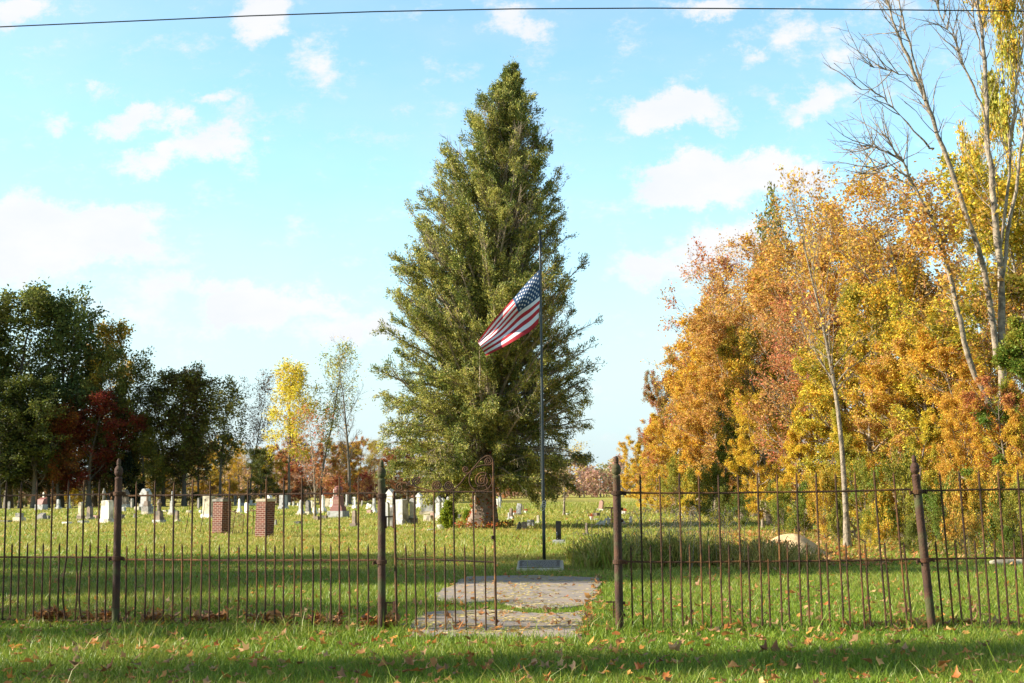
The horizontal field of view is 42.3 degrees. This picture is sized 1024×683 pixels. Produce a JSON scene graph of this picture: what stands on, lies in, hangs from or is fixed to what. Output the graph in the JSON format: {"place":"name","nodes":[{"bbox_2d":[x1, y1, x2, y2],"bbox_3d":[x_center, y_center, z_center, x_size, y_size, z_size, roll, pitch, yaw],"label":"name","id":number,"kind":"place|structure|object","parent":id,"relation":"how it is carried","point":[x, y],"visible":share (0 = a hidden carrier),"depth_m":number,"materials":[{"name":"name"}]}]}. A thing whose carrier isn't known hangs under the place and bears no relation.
{"place":"outdoors","nodes":[
{"label":"outdoors","id":0,"kind":"place"},
{"bbox_2d":[406,609,584,638],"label":"path","id":1,"kind":"structure","parent":0,"point":[471,621],"depth_m":14.38,"materials":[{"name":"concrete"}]},
{"bbox_2d":[0,491,1023,682],"bbox_3d":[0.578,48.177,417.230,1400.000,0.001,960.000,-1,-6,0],"label":"ground","id":2,"kind":"structure","parent":0,"point":[588,498],"depth_m":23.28,"materials":[{"name":"plant"}]},
{"bbox_2d":[0,294,38,457],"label":"tree","id":3,"kind":"object","parent":2,"relation":"on","point":[5,307],"visible":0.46,"depth_m":158.93,"materials":[{"name":"green plant"}]},
{"bbox_2d":[1,422,55,507],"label":"tree","id":4,"kind":"object","parent":2,"relation":"on","point":[27,474],"visible":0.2,"depth_m":154.61,"materials":[{"name":"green plant"}]},
{"bbox_2d":[0,377,63,508],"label":"tree","id":5,"kind":"object","parent":2,"relation":"on","point":[8,396],"visible":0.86,"depth_m":151.61,"materials":[{"name":"green plant"}]},
{"bbox_2d":[0,370,98,507],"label":"tree","id":6,"kind":"object","parent":2,"relation":"on","point":[36,413],"visible":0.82,"depth_m":151.79,"materials":[{"name":"green plant"}]},
{"bbox_2d":[0,276,100,507],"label":"tree","id":7,"kind":"object","parent":2,"relation":"on","point":[32,296],"visible":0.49,"depth_m":159.54,"materials":[{"name":"green plant"}]},
{"bbox_2d":[25,398,98,506],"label":"tree","id":8,"kind":"object","parent":2,"relation":"on","point":[58,477],"visible":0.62,"depth_m":153.66,"materials":[{"name":"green plant"}]},
{"bbox_2d":[11,280,126,506],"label":"tree","id":9,"kind":"object","parent":2,"relation":"on","point":[67,320],"visible":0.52,"depth_m":160.97,"materials":[{"name":"green plant"}]},
{"bbox_2d":[46,387,149,506],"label":"tree","id":10,"kind":"object","parent":2,"relation":"on","point":[104,398],"visible":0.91,"depth_m":155.26,"materials":[{"name":"red plant"}]},
{"bbox_2d":[60,313,140,506],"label":"tree","id":11,"kind":"object","parent":2,"relation":"on","point":[105,330],"visible":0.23,"depth_m":165.04,"materials":[{"name":"green plant"}]},
{"bbox_2d":[68,415,140,499],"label":"tree","id":12,"kind":"object","parent":2,"relation":"on","point":[107,478],"visible":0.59,"depth_m":156.73,"materials":[{"name":"green plant"}]},
{"bbox_2d":[76,343,156,500],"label":"tree","id":13,"kind":"object","parent":2,"relation":"on","point":[108,359],"visible":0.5,"depth_m":160.41,"materials":[{"name":"green plant"}]},
{"bbox_2d":[108,452,145,504],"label":"evergreen bush","id":14,"kind":"object","parent":2,"relation":"on","point":[127,463],"visible":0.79,"depth_m":156.75,"materials":[{"name":"green plant"}]},
{"bbox_2d":[105,343,164,505],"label":"tree","id":15,"kind":"object","parent":2,"relation":"on","point":[140,375],"visible":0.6,"depth_m":163.43,"materials":[{"name":"green plant"}]},
{"bbox_2d":[110,408,173,493],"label":"tree","id":16,"kind":"object","parent":2,"relation":"on","point":[143,449],"visible":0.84,"depth_m":158.07,"materials":[{"name":"green plant"}]},
{"bbox_2d":[114,380,200,505],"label":"tree","id":17,"kind":"object","parent":2,"relation":"on","point":[175,480],"visible":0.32,"depth_m":162.98,"materials":[{"name":"green plant"}]},
{"bbox_2d":[143,360,233,505],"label":"tree","id":18,"kind":"object","parent":2,"relation":"on","point":[191,384],"visible":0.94,"depth_m":160.43,"materials":[{"name":"green plant"}]},
{"bbox_2d":[0,459,386,629],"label":"iron fence","id":19,"kind":"object","parent":2,"relation":"on","point":[117,557],"visible":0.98,"depth_m":14.52,"materials":[{"name":"metal"}]},
{"bbox_2d":[385,455,496,629],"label":"iron gate","id":20,"kind":"structure","parent":19,"relation":"attached to","point":[395,602],"depth_m":13.75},
{"bbox_2d":[186,441,232,493],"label":"young tree","id":21,"kind":"object","parent":2,"relation":"on","point":[213,480],"visible":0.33,"depth_m":171.17,"materials":[{"name":"orange plant"}]},
{"bbox_2d":[212,498,231,533],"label":"brick pillar","id":22,"kind":"structure","parent":2,"relation":"on","point":[220,516],"depth_m":48.21,"materials":[{"name":"brick"}]},
{"bbox_2d":[197,374,255,497],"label":"tree","id":23,"kind":"object","parent":2,"relation":"on","point":[230,409],"visible":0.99,"depth_m":159.20,"materials":[{"name":"green plant"}]},
{"bbox_2d":[215,447,255,497],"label":"young tree","id":24,"kind":"object","parent":2,"relation":"on","point":[238,468],"visible":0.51,"depth_m":175.00,"materials":[{"name":"orange plant"}]},
{"bbox_2d":[237,369,283,501],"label":"tree","id":25,"kind":"object","parent":2,"relation":"on","point":[257,429],"visible":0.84,"depth_m":164.12,"materials":[{"name":"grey plant"}]},
{"bbox_2d":[241,447,283,498],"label":"tree","id":26,"kind":"object","parent":2,"relation":"on","point":[258,464],"visible":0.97,"depth_m":152.88,"materials":[{"name":"green plant"}]},
{"bbox_2d":[255,499,275,536],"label":"brick pillar","id":27,"kind":"structure","parent":2,"relation":"on","point":[260,520],"depth_m":43.34,"materials":[{"name":"red brick"}]},
{"bbox_2d":[261,354,322,504],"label":"tree","id":28,"kind":"object","parent":2,"relation":"on","point":[293,387],"visible":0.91,"depth_m":154.03,"materials":[{"name":"yellow plant"}]},
{"bbox_2d":[279,433,324,502],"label":"young tree","id":29,"kind":"object","parent":2,"relation":"on","point":[295,470],"visible":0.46,"depth_m":176.35,"materials":[{"name":"orange plant"}]},
{"bbox_2d":[280,399,344,515],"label":"tree","id":30,"kind":"object","parent":2,"relation":"on","point":[313,461],"visible":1,"depth_m":75.65,"materials":[{"name":"orange plant"}]},
{"bbox_2d":[304,438,344,492],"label":"young tree","id":31,"kind":"object","parent":2,"relation":"on","point":[320,453],"visible":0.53,"depth_m":176.13,"materials":[{"name":"red plant"}]},
{"bbox_2d":[305,341,364,504],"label":"tree","id":32,"kind":"object","parent":2,"relation":"on","point":[327,443],"visible":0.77,"depth_m":155.07,"materials":[{"name":"green plant"}]},
{"bbox_2d":[319,337,373,504],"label":"tree","id":33,"kind":"object","parent":2,"relation":"on","point":[349,499],"visible":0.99,"depth_m":151.55,"materials":[{"name":"green plant"}]},
{"bbox_2d":[325,441,367,501],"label":"young tree","id":34,"kind":"object","parent":2,"relation":"on","point":[352,463],"visible":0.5,"depth_m":185.26,"materials":[{"name":"red plant"}]},
{"bbox_2d":[351,437,399,491],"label":"young tree","id":35,"kind":"object","parent":2,"relation":"on","point":[372,455],"visible":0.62,"depth_m":174.64,"materials":[{"name":"yellow plant"}]},
{"bbox_2d":[1,453,849,502],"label":"woods","id":36,"kind":"object","parent":2,"relation":"on","point":[591,486],"visible":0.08,"depth_m":224.91,"materials":[{"name":"brown plant"}]},
{"bbox_2d":[368,56,606,527],"bbox_3d":[-1.011,-2.130,52.500,9.401,19.042,9.823,-1,-6,0],"label":"conifer tree","id":37,"kind":"object","parent":2,"relation":"on","point":[490,409],"visible":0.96,"depth_m":50.96,"materials":[{"name":"green plant"}]},
{"bbox_2d":[0,512,1023,682],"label":"leaf litter","id":38,"kind":"object","parent":2,"relation":"on","point":[390,615],"visible":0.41,"depth_m":13.77,"materials":[{"name":"plant"}]},
{"bbox_2d":[516,560,563,570],"bbox_3d":[0.513,4.062,23.991,0.862,0.194,0.418,-1,-6,3],"label":"plaque marker","id":39,"kind":"object","parent":2,"relation":"on","point":[548,564],"visible":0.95,"depth_m":23.94,"materials":[{"name":"grey stone"}]},
{"bbox_2d":[538,230,545,559],"bbox_3d":[0.597,1.062,26.806,0.128,6.742,0.105,-1,-6,0],"label":"flagpole","id":40,"kind":"object","parent":2,"relation":"on","point":[543,506],"visible":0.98,"depth_m":26.73,"materials":[{"name":"metal"}]},
{"bbox_2d":[478,270,539,355],"bbox_3d":[-0.059,-0.597,26.928,1.284,1.761,0.275,0,-6,-4],"label":"flag","id":41,"kind":"object","parent":40,"relation":"attached to","point":[517,317],"visible":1,"depth_m":26.93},
{"bbox_2d":[496,498,677,510],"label":"weed strip","id":42,"kind":"object","parent":2,"relation":"on","point":[556,507],"visible":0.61,"depth_m":92.06,"materials":[{"name":"brown plant"}]},
{"bbox_2d":[616,434,652,508],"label":"autumn tree","id":43,"kind":"object","parent":2,"relation":"on","point":[638,461],"visible":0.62,"depth_m":87.53,"materials":[{"name":"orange plant"}]},
{"bbox_2d":[560,524,744,569],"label":"tall grass","id":44,"kind":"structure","parent":2,"relation":"on","point":[602,552],"depth_m":24.55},
{"bbox_2d":[630,418,681,513],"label":"autumn tree","id":45,"kind":"object","parent":2,"relation":"on","point":[649,454],"visible":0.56,"depth_m":75.73,"materials":[{"name":"orange plant"}]},
{"bbox_2d":[635,369,686,511],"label":"autumn tree","id":46,"kind":"object","parent":2,"relation":"on","point":[651,398],"visible":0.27,"depth_m":82.25,"materials":[{"name":"orange plant"}]},
{"bbox_2d":[656,452,686,516],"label":"shrub","id":47,"kind":"object","parent":2,"relation":"on","point":[673,470],"visible":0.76,"depth_m":63.56,"materials":[{"name":"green plant"}]},
{"bbox_2d":[573,506,786,567],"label":"seed heads","id":48,"kind":"object","parent":2,"relation":"on","point":[690,523],"visible":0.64,"depth_m":25.47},
{"bbox_2d":[642,344,726,513],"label":"autumn tree","id":49,"kind":"object","parent":2,"relation":"on","point":[676,394],"visible":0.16,"depth_m":68.78,"materials":[{"name":"orange plant"}]},
{"bbox_2d":[678,466,707,519],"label":"shrub","id":50,"kind":"object","parent":2,"relation":"on","point":[691,478],"visible":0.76,"depth_m":57.49,"materials":[{"name":"yellow plant"}]},
{"bbox_2d":[668,366,752,506],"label":"autumn tree","id":51,"kind":"object","parent":2,"relation":"on","point":[691,453],"visible":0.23,"depth_m":61.60,"materials":[{"name":"orange plant"}]},
{"bbox_2d":[698,461,731,524],"bbox_3d":[7.865,5.890,51.701,1.314,2.756,1.887,-1,-6,2],"label":"shrub","id":52,"kind":"object","parent":2,"relation":"on","point":[708,482],"visible":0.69,"depth_m":51.53,"materials":[{"name":"green plant"}]},
{"bbox_2d":[684,418,748,522],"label":"autumn tree","id":53,"kind":"object","parent":2,"relation":"on","point":[721,455],"visible":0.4,"depth_m":53.82,"materials":[{"name":"green plant"}]},
{"bbox_2d":[659,295,776,516],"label":"autumn tree","id":54,"kind":"object","parent":2,"relation":"on","point":[680,346],"visible":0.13,"depth_m":63.41,"materials":[{"name":"orange plant"}]},
{"bbox_2d":[708,486,737,528],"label":"shrub","id":55,"kind":"object","parent":2,"relation":"on","point":[724,498],"visible":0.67,"depth_m":45.56,"materials":[{"name":"green plant"}]},
{"bbox_2d":[658,236,794,516],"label":"autumn tree","id":56,"kind":"object","parent":2,"relation":"on","point":[722,263],"visible":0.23,"depth_m":66.39,"materials":[{"name":"orange plant"}]},
{"bbox_2d":[673,304,787,518],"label":"autumn tree","id":57,"kind":"object","parent":2,"relation":"on","point":[710,342],"visible":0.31,"depth_m":58.19,"materials":[{"name":"orange plant"}]},
{"bbox_2d":[720,490,754,529],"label":"shrub","id":58,"kind":"object","parent":2,"relation":"on","point":[742,510],"visible":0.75,"depth_m":43.61,"materials":[{"name":"green plant"}]},
{"bbox_2d":[694,322,802,525],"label":"autumn tree","id":59,"kind":"object","parent":2,"relation":"on","point":[744,353],"visible":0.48,"depth_m":49.71,"materials":[{"name":"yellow plant"}]},
{"bbox_2d":[723,388,785,527],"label":"autumn tree","id":60,"kind":"object","parent":2,"relation":"on","point":[749,448],"visible":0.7,"depth_m":46.79,"materials":[{"name":"yellow plant"}]},
{"bbox_2d":[658,210,859,518],"bbox_3d":[11.376,1.088,59.687,8.652,13.981,8.528,-6,-9,42],"label":"autumn tree","id":61,"kind":"object","parent":2,"relation":"on","point":[732,288],"visible":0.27,"depth_m":59.93,"materials":[{"name":"orange plant"}]},
{"bbox_2d":[705,536,830,569],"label":"dry weeds","id":62,"kind":"object","parent":2,"relation":"on","point":[767,550],"visible":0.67,"depth_m":23.71,"materials":[{"name":"green plant"}]},
{"bbox_2d":[749,181,798,478],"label":"autumn tree","id":63,"kind":"object","parent":2,"relation":"on","point":[771,191],"visible":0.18,"depth_m":76.77,"materials":[{"name":"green plant"}]},
{"bbox_2d":[698,232,862,508],"bbox_3d":[12.107,1.368,56.150,7.761,12.602,8.043,1,-7,-13],"label":"autumn tree","id":64,"kind":"object","parent":2,"relation":"on","point":[768,298],"visible":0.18,"depth_m":56.64,"materials":[{"name":"orange plant"}]},
{"bbox_2d":[768,479,793,533],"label":"shrub","id":65,"kind":"object","parent":2,"relation":"on","point":[784,499],"visible":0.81,"depth_m":38.65,"materials":[{"name":"green plant"}]},
{"bbox_2d":[744,402,835,531],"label":"autumn tree","id":66,"kind":"object","parent":2,"relation":"on","point":[794,451],"visible":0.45,"depth_m":41.94,"materials":[{"name":"yellow plant"}]},
{"bbox_2d":[787,480,814,536],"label":"shrub","id":67,"kind":"object","parent":2,"relation":"on","point":[802,500],"visible":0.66,"depth_m":36.70,"materials":[{"name":"green plant"}]},
{"bbox_2d":[731,264,887,529],"bbox_3d":[9.676,1.901,43.868,6.031,8.802,5.404,2,-7,-24],"label":"autumn tree","id":68,"kind":"object","parent":2,"relation":"on","point":[789,356],"visible":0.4,"depth_m":43.83,"materials":[{"name":"orange plant"}]},
{"bbox_2d":[604,455,1023,630],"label":"iron fence","id":69,"kind":"object","parent":2,"relation":"on","point":[917,492],"visible":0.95,"depth_m":13.29,"materials":[{"name":"metal"}]},
{"bbox_2d":[802,456,849,538],"bbox_3d":[8.426,4.266,35.681,1.306,2.372,0.910,-2,-6,7],"label":"shrub","id":70,"kind":"object","parent":2,"relation":"on","point":[824,481],"visible":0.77,"depth_m":35.62,"materials":[{"name":"yellow plant"}]},
{"bbox_2d":[775,164,885,546],"bbox_3d":[7.708,0.265,31.704,2.483,9.405,2.032,-3,-7,16],"label":"slim tree","id":71,"kind":"object","parent":2,"relation":"on","point":[846,531],"visible":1,"depth_m":31.90,"materials":[{"name":"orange plant"}]},
{"bbox_2d":[786,324,889,524],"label":"autumn tree","id":72,"kind":"object","parent":2,"relation":"on","point":[820,430],"visible":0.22,"depth_m":40.46,"materials":[{"name":"yellow plant"}]},
{"bbox_2d":[741,172,945,467],"bbox_3d":[12.012,0.525,46.427,7.716,12.104,8.611,-4,-7,24],"label":"autumn tree","id":73,"kind":"object","parent":2,"relation":"on","point":[792,270],"visible":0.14,"depth_m":45.68,"materials":[{"name":"orange plant"}]},
{"bbox_2d":[821,407,893,539],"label":"autumn tree","id":74,"kind":"object","parent":2,"relation":"on","point":[848,438],"visible":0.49,"depth_m":35.89,"materials":[{"name":"yellow plant"}]},
{"bbox_2d":[788,265,933,533],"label":"autumn tree","id":75,"kind":"object","parent":2,"relation":"on","point":[877,299],"visible":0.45,"depth_m":38.37,"materials":[{"name":"yellow plant"}]},
{"bbox_2d":[761,224,963,504],"bbox_3d":[12.048,0.984,44.588,7.026,10.778,7.335,-3,-7,22],"label":"autumn tree","id":76,"kind":"object","parent":2,"relation":"on","point":[836,278],"visible":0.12,"depth_m":43.65,"materials":[{"name":"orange plant"}]},
{"bbox_2d":[839,452,890,542],"bbox_3d":[8.691,3.889,32.826,1.422,2.488,0.990,-4,-7,29],"label":"shrub","id":77,"kind":"object","parent":2,"relation":"on","point":[866,480],"visible":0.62,"depth_m":32.74,"materials":[{"name":"green plant"}]},
{"bbox_2d":[855,504,882,549],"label":"shrub","id":78,"kind":"object","parent":2,"relation":"on","point":[871,519],"visible":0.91,"depth_m":29.19,"materials":[{"name":"yellow plant"}]},
{"bbox_2d":[870,491,904,545],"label":"shrub","id":79,"kind":"object","parent":2,"relation":"on","point":[883,507],"visible":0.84,"depth_m":30.60,"materials":[{"name":"yellow plant"}]},
{"bbox_2d":[762,142,1023,521],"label":"autumn tree","id":80,"kind":"object","parent":2,"relation":"on","point":[877,191],"visible":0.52,"depth_m":40.60,"materials":[{"name":"orange plant"}]},
{"bbox_2d":[843,318,960,536],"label":"autumn tree","id":81,"kind":"object","parent":2,"relation":"on","point":[873,389],"visible":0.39,"depth_m":36.42,"materials":[{"name":"yellow plant"}]},
{"bbox_2d":[877,442,932,546],"bbox_3d":[9.171,3.568,30.780,0.979,2.677,1.406,-5,-8,35],"label":"shrub","id":82,"kind":"object","parent":2,"relation":"on","point":[890,470],"visible":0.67,"depth_m":30.70,"materials":[{"name":"green plant"}]},
{"bbox_2d":[870,406,953,542],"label":"autumn tree","id":83,"kind":"object","parent":2,"relation":"on","point":[930,433],"visible":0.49,"depth_m":32.83,"materials":[{"name":"yellow plant"}]},
{"bbox_2d":[862,292,977,538],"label":"autumn tree","id":84,"kind":"object","parent":2,"relation":"on","point":[899,410],"visible":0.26,"depth_m":36.25,"materials":[{"name":"yellow plant"}]},
{"bbox_2d":[822,0,1023,543],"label":"dead tree","id":85,"kind":"object","parent":2,"relation":"on","point":[924,231],"visible":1,"depth_m":30.13,"materials":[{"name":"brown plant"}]},
{"bbox_2d":[906,480,945,547],"bbox_3d":[9.301,3.907,29.699,0.924,1.628,0.821,-1,-6,4],"label":"shrub","id":86,"kind":"object","parent":2,"relation":"on","point":[925,502],"visible":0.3,"depth_m":29.71,"materials":[{"name":"green plant"}]},
{"bbox_2d":[921,475,963,552],"bbox_3d":[9.242,3.676,28.219,1.099,1.814,0.765,1,-7,-14],"label":"shrub","id":87,"kind":"object","parent":2,"relation":"on","point":[933,497],"visible":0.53,"depth_m":28.20,"materials":[{"name":"green plant"}]},
{"bbox_2d":[872,242,1021,527],"bbox_3d":[14.434,1.324,42.363,5.974,9.561,8.131,3,-7,-31],"label":"autumn tree","id":88,"kind":"object","parent":2,"relation":"on","point":[901,253],"visible":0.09,"depth_m":43.10,"materials":[{"name":"orange plant"}]},
{"bbox_2d":[897,325,1014,538],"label":"autumn tree","id":89,"kind":"object","parent":2,"relation":"on","point":[921,357],"visible":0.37,"depth_m":33.96,"materials":[{"name":"orange plant"}]},
{"bbox_2d":[893,255,1023,541],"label":"autumn tree","id":90,"kind":"object","parent":2,"relation":"on","point":[1013,307],"visible":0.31,"depth_m":33.00,"materials":[{"name":"orange plant"}]},
{"bbox_2d":[939,468,981,553],"bbox_3d":[9.417,3.577,27.735,0.847,1.860,0.954,-4,-7,29],"label":"shrub","id":91,"kind":"object","parent":2,"relation":"on","point":[954,499],"visible":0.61,"depth_m":27.69,"materials":[{"name":"yellow plant"}]},
{"bbox_2d":[928,385,996,544],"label":"autumn tree","id":92,"kind":"object","parent":2,"relation":"on","point":[960,457],"visible":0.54,"depth_m":29.76,"materials":[{"name":"orange plant"}]},
{"bbox_2d":[944,511,986,556],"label":"shrub","id":93,"kind":"object","parent":2,"relation":"on","point":[974,526],"visible":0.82,"depth_m":26.22,"materials":[{"name":"yellow plant"}]},
{"bbox_2d":[909,137,1023,496],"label":"autumn tree","id":94,"kind":"object","parent":2,"relation":"on","point":[1016,242],"visible":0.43,"depth_m":33.73,"materials":[{"name":"yellow plant"}]},
{"bbox_2d":[953,461,998,555],"bbox_3d":[9.569,3.470,27.238,0.782,2.015,1.123,0,-6,-5],"label":"shrub","id":95,"kind":"object","parent":2,"relation":"on","point":[973,504],"visible":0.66,"depth_m":27.21,"materials":[{"name":"yellow plant"}]},
{"bbox_2d":[940,99,1020,531],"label":"autumn tree","id":96,"kind":"object","parent":2,"relation":"on","point":[979,138],"visible":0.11,"depth_m":40.79,"materials":[{"name":"yellow plant"}]},
{"bbox_2d":[953,0,1023,397],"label":"autumn tree","id":97,"kind":"object","parent":2,"relation":"on","point":[998,117],"visible":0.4,"depth_m":39.01,"materials":[{"name":"yellow plant"}]},
{"bbox_2d":[955,372,1023,550],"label":"autumn tree","id":98,"kind":"object","parent":2,"relation":"on","point":[1007,398],"visible":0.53,"depth_m":28.92,"materials":[{"name":"orange plant"}]},
{"bbox_2d":[958,312,1023,522],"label":"autumn tree","id":99,"kind":"object","parent":2,"relation":"on","point":[1013,346],"visible":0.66,"depth_m":28.71,"materials":[{"name":"green plant"}]},
{"bbox_2d":[974,473,1022,556],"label":"shrub","id":100,"kind":"object","parent":2,"relation":"on","point":[989,523],"visible":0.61,"depth_m":26.70,"materials":[{"name":"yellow plant"}]},
{"bbox_2d":[985,407,1023,534],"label":"autumn tree","id":101,"kind":"object","parent":2,"relation":"on","point":[1016,421],"visible":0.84,"depth_m":27.83,"materials":[{"name":"yellow plant"}]},
{"bbox_2d":[988,470,1023,556],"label":"shrub","id":102,"kind":"object","parent":2,"relation":"on","point":[1012,501],"visible":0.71,"depth_m":26.27,"materials":[{"name":"green plant"}]},
{"bbox_2d":[0,7,1023,26],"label":"overhead wire","id":103,"kind":"object","parent":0,"point":[510,9],"visible":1,"depth_m":11.38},
{"bbox_2d":[0,0,1023,492],"label":"sky","id":104,"kind":"structure","parent":0,"point":[232,190],"materials":[{"name":"blue"}]},
{"bbox_2d":[437,575,600,609],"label":"path","id":105,"kind":"structure","parent":0,"point":[570,588],"depth_m":18.99,"materials":[{"name":"gravel"}]},
{"bbox_2d":[413,576,599,632],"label":"dry clippings","id":106,"kind":"object","parent":105,"relation":"on","point":[490,614],"visible":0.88,"depth_m":15.18,"materials":[{"name":"brown plant"}]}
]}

